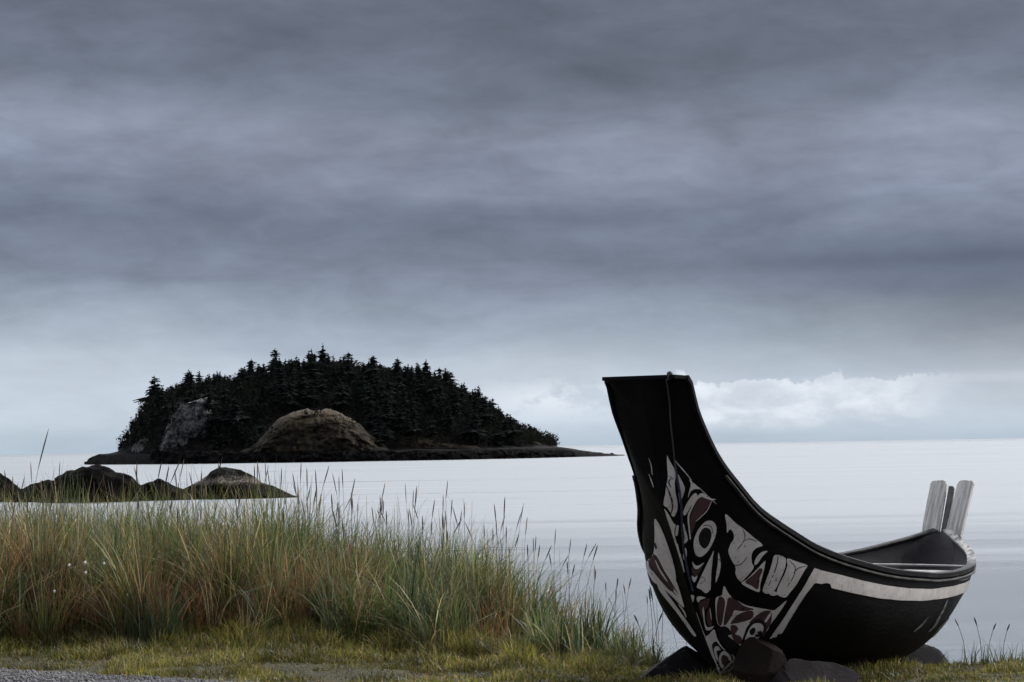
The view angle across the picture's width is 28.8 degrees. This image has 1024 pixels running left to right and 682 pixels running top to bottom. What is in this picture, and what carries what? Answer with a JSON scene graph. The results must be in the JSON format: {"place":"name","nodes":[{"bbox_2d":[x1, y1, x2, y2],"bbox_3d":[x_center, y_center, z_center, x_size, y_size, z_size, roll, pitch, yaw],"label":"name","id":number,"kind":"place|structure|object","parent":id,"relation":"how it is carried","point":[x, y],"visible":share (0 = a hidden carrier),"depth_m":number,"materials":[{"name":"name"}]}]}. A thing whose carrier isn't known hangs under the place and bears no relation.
{"place":"outdoors","nodes":[
{"label":"outdoors","id":0,"kind":"place"},
{"bbox_2d":[0,667,257,681],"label":"gravel road","id":1,"kind":"structure","parent":0,"point":[9,680],"depth_m":14.06,"materials":[{"name":"gravel"}]},
{"bbox_2d":[0,490,539,646],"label":"rusty grass","id":2,"kind":"structure","parent":0,"point":[200,607],"depth_m":17.11,"materials":[{"name":"plant"}]},
{"bbox_2d":[0,459,677,666],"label":"beach grass","id":3,"kind":"structure","parent":0,"point":[562,637],"depth_m":17.33,"materials":[{"name":"green plant"}]},
{"bbox_2d":[84,374,624,464],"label":"island","id":4,"kind":"structure","parent":0,"point":[123,456],"depth_m":839.44,"materials":[{"name":"soil"}]},
{"bbox_2d":[131,438,148,451],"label":"cliff","id":5,"kind":"structure","parent":4,"relation":"on","point":[138,447],"depth_m":847.08,"materials":[{"name":"stone"}]},
{"bbox_2d":[133,375,163,404],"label":"conifer tree","id":6,"kind":"object","parent":4,"relation":"on","point":[153,384],"visible":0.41,"depth_m":894.32,"materials":[{"name":"plant"}]},
{"bbox_2d":[149,382,164,413],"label":"conifer tree","id":7,"kind":"object","parent":4,"relation":"on","point":[157,396],"visible":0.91,"depth_m":867.71,"materials":[{"name":"plant"}]},
{"bbox_2d":[159,421,166,437],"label":"conifer tree","id":8,"kind":"object","parent":4,"relation":"on","point":[162,430],"visible":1,"depth_m":831.01,"materials":[{"name":"plant"}]},
{"bbox_2d":[157,394,170,415],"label":"conifer tree","id":9,"kind":"object","parent":4,"relation":"on","point":[165,406],"visible":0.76,"depth_m":857.53,"materials":[{"name":"plant"}]},
{"bbox_2d":[161,409,173,423],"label":"conifer tree","id":10,"kind":"object","parent":4,"relation":"on","point":[167,419],"visible":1,"depth_m":832.82,"materials":[{"name":"plant"}]},
{"bbox_2d":[175,372,198,389],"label":"conifer tree","id":11,"kind":"object","parent":4,"relation":"on","point":[186,375],"visible":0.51,"depth_m":890.86,"materials":[{"name":"plant"}]},
{"bbox_2d":[159,397,215,451],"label":"cliff","id":12,"kind":"structure","parent":4,"relation":"on","point":[183,428],"depth_m":834.78,"materials":[{"name":"grey stone"}]},
{"bbox_2d":[167,398,176,413],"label":"conifer tree","id":13,"kind":"object","parent":12,"relation":"on","point":[172,407],"visible":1,"depth_m":837.50,"materials":[{"name":"plant"}]},
{"bbox_2d":[179,392,190,404],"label":"conifer tree","id":14,"kind":"object","parent":12,"relation":"on","point":[186,399],"visible":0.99,"depth_m":845.65,"materials":[{"name":"plant"}]},
{"bbox_2d":[197,392,220,411],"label":"conifer tree","id":15,"kind":"object","parent":12,"relation":"on","point":[209,403],"visible":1,"depth_m":833.00,"materials":[{"name":"plant"}]},
{"bbox_2d":[184,372,198,395],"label":"conifer tree","id":16,"kind":"object","parent":4,"relation":"on","point":[191,383],"visible":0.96,"depth_m":879.80,"materials":[{"name":"plant"}]},
{"bbox_2d":[189,381,214,398],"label":"conifer tree","id":17,"kind":"object","parent":4,"relation":"on","point":[203,392],"visible":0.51,"depth_m":855.39,"materials":[{"name":"plant"}]},
{"bbox_2d":[190,379,220,399],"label":"conifer tree","id":18,"kind":"object","parent":4,"relation":"on","point":[208,387],"visible":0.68,"depth_m":859.78,"materials":[{"name":"plant"}]},
{"bbox_2d":[200,414,215,438],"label":"conifer tree","id":19,"kind":"object","parent":4,"relation":"on","point":[207,428],"visible":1,"depth_m":830.79,"materials":[{"name":"plant"}]},
{"bbox_2d":[204,406,224,427],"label":"conifer tree","id":20,"kind":"object","parent":4,"relation":"on","point":[215,417],"visible":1,"depth_m":828.68,"materials":[{"name":"plant"}]},
{"bbox_2d":[210,376,222,392],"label":"conifer tree","id":21,"kind":"object","parent":4,"relation":"on","point":[214,382],"visible":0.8,"depth_m":875.49,"materials":[{"name":"plant"}]},
{"bbox_2d":[214,385,231,404],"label":"conifer tree","id":22,"kind":"object","parent":4,"relation":"on","point":[223,394],"visible":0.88,"depth_m":856.06,"materials":[{"name":"plant"}]},
{"bbox_2d":[216,397,253,428],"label":"conifer tree","id":23,"kind":"object","parent":4,"relation":"on","point":[235,410],"visible":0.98,"depth_m":831.15,"materials":[{"name":"plant"}]},
{"bbox_2d":[232,367,250,383],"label":"conifer tree","id":24,"kind":"object","parent":4,"relation":"on","point":[241,373],"visible":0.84,"depth_m":882.97,"materials":[{"name":"plant"}]},
{"bbox_2d":[245,358,256,377],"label":"conifer tree","id":25,"kind":"object","parent":4,"relation":"on","point":[250,363],"visible":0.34,"depth_m":895.50,"materials":[{"name":"plant"}]},
{"bbox_2d":[256,419,266,435],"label":"conifer tree","id":26,"kind":"object","parent":4,"relation":"on","point":[260,427],"visible":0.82,"depth_m":824.83,"materials":[{"name":"plant"}]},
{"bbox_2d":[267,359,276,377],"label":"conifer tree","id":27,"kind":"object","parent":4,"relation":"on","point":[272,368],"visible":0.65,"depth_m":885.29,"materials":[{"name":"plant"}]},
{"bbox_2d":[264,350,280,370],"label":"conifer tree","id":28,"kind":"object","parent":4,"relation":"on","point":[274,353],"visible":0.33,"depth_m":904.05,"materials":[{"name":"plant"}]},
{"bbox_2d":[263,366,286,392],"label":"conifer tree","id":29,"kind":"object","parent":4,"relation":"on","point":[280,381],"visible":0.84,"depth_m":854.97,"materials":[{"name":"plant"}]},
{"bbox_2d":[270,358,288,379],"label":"conifer tree","id":30,"kind":"object","parent":4,"relation":"on","point":[280,363],"visible":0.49,"depth_m":869.15,"materials":[{"name":"plant"}]},
{"bbox_2d":[278,379,304,410],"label":"conifer tree","id":31,"kind":"object","parent":4,"relation":"on","point":[289,400],"visible":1,"depth_m":840.47,"materials":[{"name":"plant"}]},
{"bbox_2d":[286,359,297,380],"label":"conifer tree","id":32,"kind":"object","parent":4,"relation":"on","point":[291,364],"visible":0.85,"depth_m":871.35,"materials":[{"name":"plant"}]},
{"bbox_2d":[293,365,309,399],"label":"conifer tree","id":33,"kind":"object","parent":4,"relation":"on","point":[300,385],"visible":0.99,"depth_m":849.46,"materials":[{"name":"plant"}]},
{"bbox_2d":[302,351,316,375],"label":"conifer tree","id":34,"kind":"object","parent":4,"relation":"on","point":[305,365],"visible":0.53,"depth_m":876.24,"materials":[{"name":"plant"}]},
{"bbox_2d":[300,385,322,404],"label":"conifer tree","id":35,"kind":"object","parent":4,"relation":"on","point":[312,397],"visible":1,"depth_m":843.28,"materials":[{"name":"plant"}]},
{"bbox_2d":[298,353,325,385],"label":"conifer tree","id":36,"kind":"object","parent":4,"relation":"on","point":[311,372],"visible":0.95,"depth_m":861.58,"materials":[{"name":"plant"}]},
{"bbox_2d":[239,408,388,454],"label":"knoll","id":37,"kind":"structure","parent":4,"relation":"on","point":[296,432],"depth_m":799.97,"materials":[{"name":"stone"}]},
{"bbox_2d":[252,429,259,442],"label":"conifer tree","id":38,"kind":"object","parent":37,"relation":"on","point":[254,432],"visible":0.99,"depth_m":813.66,"materials":[{"name":"plant"}]},
{"bbox_2d":[260,408,357,431],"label":"knoll scrub","id":39,"kind":"object","parent":37,"relation":"on","point":[313,414],"visible":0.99,"depth_m":804.62,"materials":[{"name":"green plant"}]},
{"bbox_2d":[313,375,330,395],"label":"conifer tree","id":40,"kind":"object","parent":4,"relation":"on","point":[322,380],"visible":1,"depth_m":850.37,"materials":[{"name":"plant"}]},
{"bbox_2d":[317,343,328,362],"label":"conifer tree","id":41,"kind":"object","parent":4,"relation":"on","point":[322,354],"visible":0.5,"depth_m":896.94,"materials":[{"name":"plant"}]},
{"bbox_2d":[319,356,334,370],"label":"conifer tree","id":42,"kind":"object","parent":4,"relation":"on","point":[328,361],"visible":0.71,"depth_m":884.38,"materials":[{"name":"plant"}]},
{"bbox_2d":[116,357,559,450],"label":"undergrowth","id":43,"kind":"object","parent":4,"relation":"on","point":[547,439],"visible":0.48,"depth_m":851.53,"materials":[{"name":"green plant"}]},
{"bbox_2d":[327,379,350,409],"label":"conifer tree","id":44,"kind":"object","parent":4,"relation":"on","point":[339,402],"visible":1,"depth_m":839.18,"materials":[{"name":"plant"}]},
{"bbox_2d":[335,362,346,383],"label":"conifer tree","id":45,"kind":"object","parent":4,"relation":"on","point":[341,369],"visible":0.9,"depth_m":861.58,"materials":[{"name":"plant"}]},
{"bbox_2d":[342,382,352,400],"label":"conifer tree","id":46,"kind":"object","parent":4,"relation":"on","point":[346,390],"visible":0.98,"depth_m":845.02,"materials":[{"name":"plant"}]},
{"bbox_2d":[339,359,358,380],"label":"conifer tree","id":47,"kind":"object","parent":4,"relation":"on","point":[348,367],"visible":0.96,"depth_m":867.95,"materials":[{"name":"plant"}]},
{"bbox_2d":[352,363,369,380],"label":"conifer tree","id":48,"kind":"object","parent":4,"relation":"on","point":[364,369],"visible":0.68,"depth_m":865.12,"materials":[{"name":"plant"}]},
{"bbox_2d":[355,384,375,415],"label":"conifer tree","id":49,"kind":"object","parent":4,"relation":"on","point":[369,402],"visible":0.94,"depth_m":834.43,"materials":[{"name":"plant"}]},
{"bbox_2d":[362,407,376,431],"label":"conifer tree","id":50,"kind":"object","parent":4,"relation":"on","point":[369,416],"visible":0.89,"depth_m":820.80,"materials":[{"name":"plant"}]},
{"bbox_2d":[363,357,383,381],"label":"conifer tree","id":51,"kind":"object","parent":4,"relation":"on","point":[373,368],"visible":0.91,"depth_m":865.74,"materials":[{"name":"plant"}]},
{"bbox_2d":[136,449,614,463],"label":"tidal shelf","id":52,"kind":"object","parent":4,"relation":"on","point":[191,457],"visible":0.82,"depth_m":796.86,"materials":[{"name":"black stone"}]},
{"bbox_2d":[372,372,382,397],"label":"conifer tree","id":53,"kind":"object","parent":4,"relation":"on","point":[376,384],"visible":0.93,"depth_m":852.25,"materials":[{"name":"plant"}]},
{"bbox_2d":[375,381,386,402],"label":"conifer tree","id":54,"kind":"object","parent":4,"relation":"on","point":[381,390],"visible":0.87,"depth_m":846.38,"materials":[{"name":"plant"}]},
{"bbox_2d":[368,412,394,442],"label":"conifer tree","id":55,"kind":"object","parent":4,"relation":"on","point":[377,427],"visible":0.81,"depth_m":816.01,"materials":[{"name":"plant"}]},
{"bbox_2d":[376,423,395,444],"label":"conifer tree","id":56,"kind":"object","parent":4,"relation":"on","point":[385,435],"visible":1,"depth_m":810.28,"materials":[{"name":"plant"}]},
{"bbox_2d":[374,398,399,426],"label":"conifer tree","id":57,"kind":"object","parent":4,"relation":"on","point":[388,414],"visible":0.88,"depth_m":827.77,"materials":[{"name":"plant"}]},
{"bbox_2d":[378,375,400,406],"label":"conifer tree","id":58,"kind":"object","parent":4,"relation":"on","point":[388,386],"visible":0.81,"depth_m":842.15,"materials":[{"name":"plant"}]},
{"bbox_2d":[385,391,397,414],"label":"conifer tree","id":59,"kind":"object","parent":4,"relation":"on","point":[389,396],"visible":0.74,"depth_m":837.08,"materials":[{"name":"plant"}]},
{"bbox_2d":[390,360,402,379],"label":"conifer tree","id":60,"kind":"object","parent":4,"relation":"on","point":[397,369],"visible":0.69,"depth_m":878.22,"materials":[{"name":"plant"}]},
{"bbox_2d":[392,408,406,430],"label":"conifer tree","id":61,"kind":"object","parent":4,"relation":"on","point":[400,417],"visible":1,"depth_m":827.26,"materials":[{"name":"plant"}]},
{"bbox_2d":[393,372,408,395],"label":"conifer tree","id":62,"kind":"object","parent":4,"relation":"on","point":[398,384],"visible":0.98,"depth_m":855.71,"materials":[{"name":"plant"}]},
{"bbox_2d":[395,389,411,412],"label":"conifer tree","id":63,"kind":"object","parent":4,"relation":"on","point":[403,400],"visible":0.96,"depth_m":838.96,"materials":[{"name":"plant"}]},
{"bbox_2d":[393,366,418,388],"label":"conifer tree","id":64,"kind":"object","parent":4,"relation":"on","point":[404,374],"visible":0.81,"depth_m":867.71,"materials":[{"name":"plant"}]},
{"bbox_2d":[404,367,417,391],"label":"conifer tree","id":65,"kind":"object","parent":4,"relation":"on","point":[411,373],"visible":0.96,"depth_m":863.75,"materials":[{"name":"plant"}]},
{"bbox_2d":[407,419,421,438],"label":"conifer tree","id":66,"kind":"object","parent":4,"relation":"on","point":[414,430],"visible":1,"depth_m":822.21,"materials":[{"name":"plant"}]},
{"bbox_2d":[413,380,423,397],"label":"conifer tree","id":67,"kind":"object","parent":4,"relation":"on","point":[417,385],"visible":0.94,"depth_m":858.92,"materials":[{"name":"plant"}]},
{"bbox_2d":[413,365,426,385],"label":"conifer tree","id":68,"kind":"object","parent":4,"relation":"on","point":[417,371],"visible":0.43,"depth_m":875.00,"materials":[{"name":"plant"}]},
{"bbox_2d":[416,370,426,394],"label":"conifer tree","id":69,"kind":"object","parent":4,"relation":"on","point":[422,381],"visible":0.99,"depth_m":863.09,"materials":[{"name":"plant"}]},
{"bbox_2d":[423,415,437,436],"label":"conifer tree","id":70,"kind":"object","parent":4,"relation":"on","point":[431,428],"visible":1,"depth_m":826.10,"materials":[{"name":"plant"}]},
{"bbox_2d":[423,377,437,402],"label":"conifer tree","id":71,"kind":"object","parent":4,"relation":"on","point":[432,387],"visible":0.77,"depth_m":856.92,"materials":[{"name":"plant"}]},
{"bbox_2d":[427,371,447,397],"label":"conifer tree","id":72,"kind":"object","parent":4,"relation":"on","point":[435,377],"visible":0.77,"depth_m":861.87,"materials":[{"name":"plant"}]},
{"bbox_2d":[397,436,480,448],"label":"outcrop","id":73,"kind":"object","parent":4,"relation":"on","point":[437,446],"visible":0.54,"depth_m":820.23,"materials":[{"name":"stone"}]},
{"bbox_2d":[434,380,446,409],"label":"conifer tree","id":74,"kind":"object","parent":4,"relation":"on","point":[439,393],"visible":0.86,"depth_m":850.53,"materials":[{"name":"plant"}]},
{"bbox_2d":[441,367,449,388],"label":"conifer tree","id":75,"kind":"object","parent":4,"relation":"on","point":[445,374],"visible":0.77,"depth_m":892.55,"materials":[{"name":"plant"}]},
{"bbox_2d":[438,402,456,431],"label":"conifer tree","id":76,"kind":"object","parent":4,"relation":"on","point":[448,418],"visible":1,"depth_m":832.70,"materials":[{"name":"plant"}]},
{"bbox_2d":[444,386,464,416],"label":"conifer tree","id":77,"kind":"object","parent":4,"relation":"on","point":[454,402],"visible":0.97,"depth_m":848.85,"materials":[{"name":"plant"}]},
{"bbox_2d":[457,386,468,409],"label":"conifer tree","id":78,"kind":"object","parent":4,"relation":"on","point":[461,395],"visible":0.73,"depth_m":860.47,"materials":[{"name":"plant"}]},
{"bbox_2d":[456,411,491,443],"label":"conifer tree","id":79,"kind":"object","parent":4,"relation":"on","point":[472,432],"visible":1,"depth_m":827.37,"materials":[{"name":"plant"}]},
{"bbox_2d":[470,389,479,413],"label":"conifer tree","id":80,"kind":"object","parent":4,"relation":"on","point":[474,402],"visible":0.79,"depth_m":860.79,"materials":[{"name":"plant"}]},
{"bbox_2d":[468,395,498,427],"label":"conifer tree","id":81,"kind":"object","parent":4,"relation":"on","point":[483,410],"visible":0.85,"depth_m":848.32,"materials":[{"name":"plant"}]},
{"bbox_2d":[492,424,505,444],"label":"conifer tree","id":82,"kind":"object","parent":4,"relation":"on","point":[498,434],"visible":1,"depth_m":831.75,"materials":[{"name":"plant"}]},
{"bbox_2d":[501,419,508,438],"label":"conifer tree","id":83,"kind":"object","parent":4,"relation":"on","point":[505,426],"visible":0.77,"depth_m":846.19,"materials":[{"name":"plant"}]},
{"bbox_2d":[501,418,524,442],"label":"conifer tree","id":84,"kind":"object","parent":4,"relation":"on","point":[512,430],"visible":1,"depth_m":838.52,"materials":[{"name":"plant"}]},
{"bbox_2d":[0,438,1023,664],"bbox_3d":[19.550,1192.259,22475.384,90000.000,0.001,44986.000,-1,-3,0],"label":"sea","id":85,"kind":"structure","parent":0,"point":[839,496],"depth_m":175.26,"materials":[{"name":"grey liquid"}]},
{"bbox_2d":[0,473,19,501],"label":"shore rock","id":86,"kind":"object","parent":85,"relation":"in","point":[4,483],"visible":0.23,"depth_m":212.39,"materials":[{"name":"stone"}]},
{"bbox_2d":[6,480,51,501],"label":"shore rock","id":87,"kind":"object","parent":85,"relation":"in","point":[37,488],"visible":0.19,"depth_m":208.69,"materials":[{"name":"stone"}]},
{"bbox_2d":[38,463,145,502],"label":"shore rock","id":88,"kind":"object","parent":85,"relation":"in","point":[98,472],"visible":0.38,"depth_m":203.94,"materials":[{"name":"grey stone"}]},
{"bbox_2d":[141,478,190,500],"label":"shore rock","id":89,"kind":"object","parent":85,"relation":"in","point":[159,488],"visible":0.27,"depth_m":206.53,"materials":[{"name":"grey stone"}]},
{"bbox_2d":[182,467,295,499],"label":"shore rock","id":90,"kind":"object","parent":85,"relation":"in","point":[223,473],"visible":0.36,"depth_m":208.65,"materials":[{"name":"grey stone"}]},
{"bbox_2d":[0,647,1023,681],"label":"ground","id":91,"kind":"structure","parent":0,"point":[328,677],"depth_m":14.79,"materials":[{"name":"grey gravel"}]},
{"bbox_2d":[0,429,90,643],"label":"grass tuft","id":92,"kind":"object","parent":91,"relation":"on","point":[6,591],"visible":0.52,"depth_m":16.87,"materials":[{"name":"green plant"}]},
{"bbox_2d":[107,574,214,646],"bbox_3d":[-2.800,2.210,16.502,1.254,0.701,1.104,1,-4,-38],"label":"grass tuft","id":93,"kind":"object","parent":91,"relation":"on","point":[154,627],"visible":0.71,"depth_m":16.49,"materials":[{"name":"green plant"}]},
{"bbox_2d":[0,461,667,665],"bbox_3d":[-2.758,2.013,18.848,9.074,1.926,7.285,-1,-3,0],"label":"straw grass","id":94,"kind":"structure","parent":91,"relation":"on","point":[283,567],"depth_m":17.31,"materials":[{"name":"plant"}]},
{"bbox_2d":[0,457,686,651],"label":"seed stalks","id":95,"kind":"object","parent":91,"relation":"on","point":[338,510],"visible":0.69,"depth_m":17.56,"materials":[{"name":"beige plant"}]},
{"bbox_2d":[0,600,1023,681],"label":"turf","id":96,"kind":"structure","parent":91,"relation":"on","point":[289,644],"depth_m":15.42,"materials":[{"name":"green plant"}]},
{"bbox_2d":[620,587,680,665],"bbox_3d":[1.088,2.221,15.470,0.362,0.658,0.476,-2,-3,27],"label":"grass tuft","id":97,"kind":"object","parent":91,"relation":"on","point":[657,653],"visible":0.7,"depth_m":15.39,"materials":[{"name":"plant"}]},
{"bbox_2d":[639,646,722,680],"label":"prop rock","id":98,"kind":"object","parent":91,"relation":"on","point":[686,658],"visible":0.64,"depth_m":14.08,"materials":[{"name":"grey stone"}]},
{"bbox_2d":[733,637,786,681],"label":"prop rock","id":99,"kind":"object","parent":91,"relation":"on","point":[758,660],"visible":0.93,"depth_m":13.62,"materials":[{"name":"grey stone"}]},
{"bbox_2d":[602,374,975,674],"bbox_3d":[2.490,1.493,15.789,1.842,2.289,6.586,-3,-3,30],"label":"canoe","id":100,"kind":"object","parent":91,"relation":"on","point":[756,570],"visible":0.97,"depth_m":13.73,"materials":[{"name":"black paint"}]},
{"bbox_2d":[665,371,693,590],"bbox_3d":[1.109,0.948,13.210,0.052,1.473,0.757,-2,-3,14],"label":"rope","id":101,"kind":"object","parent":100,"relation":"hanging from","point":[677,479],"visible":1,"depth_m":13.19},
{"bbox_2d":[770,658,859,681],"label":"prop rock","id":102,"kind":"object","parent":91,"relation":"on","point":[793,670],"visible":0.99,"depth_m":13.57,"materials":[{"name":"grey stone"}]},
{"bbox_2d":[897,644,947,665],"bbox_3d":[3.520,2.893,16.999,0.636,0.608,0.534,2,-4,-43],"label":"prop rock","id":103,"kind":"object","parent":91,"relation":"on","point":[925,654],"visible":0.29,"depth_m":16.93,"materials":[{"name":"grey stone"}]},
{"bbox_2d":[938,618,1021,666],"bbox_3d":[3.519,2.287,15.170,0.550,0.387,0.420,1,-3,-26],"label":"grass tuft","id":104,"kind":"object","parent":91,"relation":"on","point":[974,657],"visible":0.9,"depth_m":15.16,"materials":[{"name":"plant"}]},
{"bbox_2d":[980,624,1023,664],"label":"grass tuft","id":105,"kind":"object","parent":91,"relation":"on","point":[1005,653],"visible":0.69,"depth_m":15.19,"materials":[{"name":"plant"}]},
{"bbox_2d":[0,0,1023,454],"label":"sky","id":106,"kind":"structure","parent":0,"point":[808,213],"materials":[{"name":"grey"}]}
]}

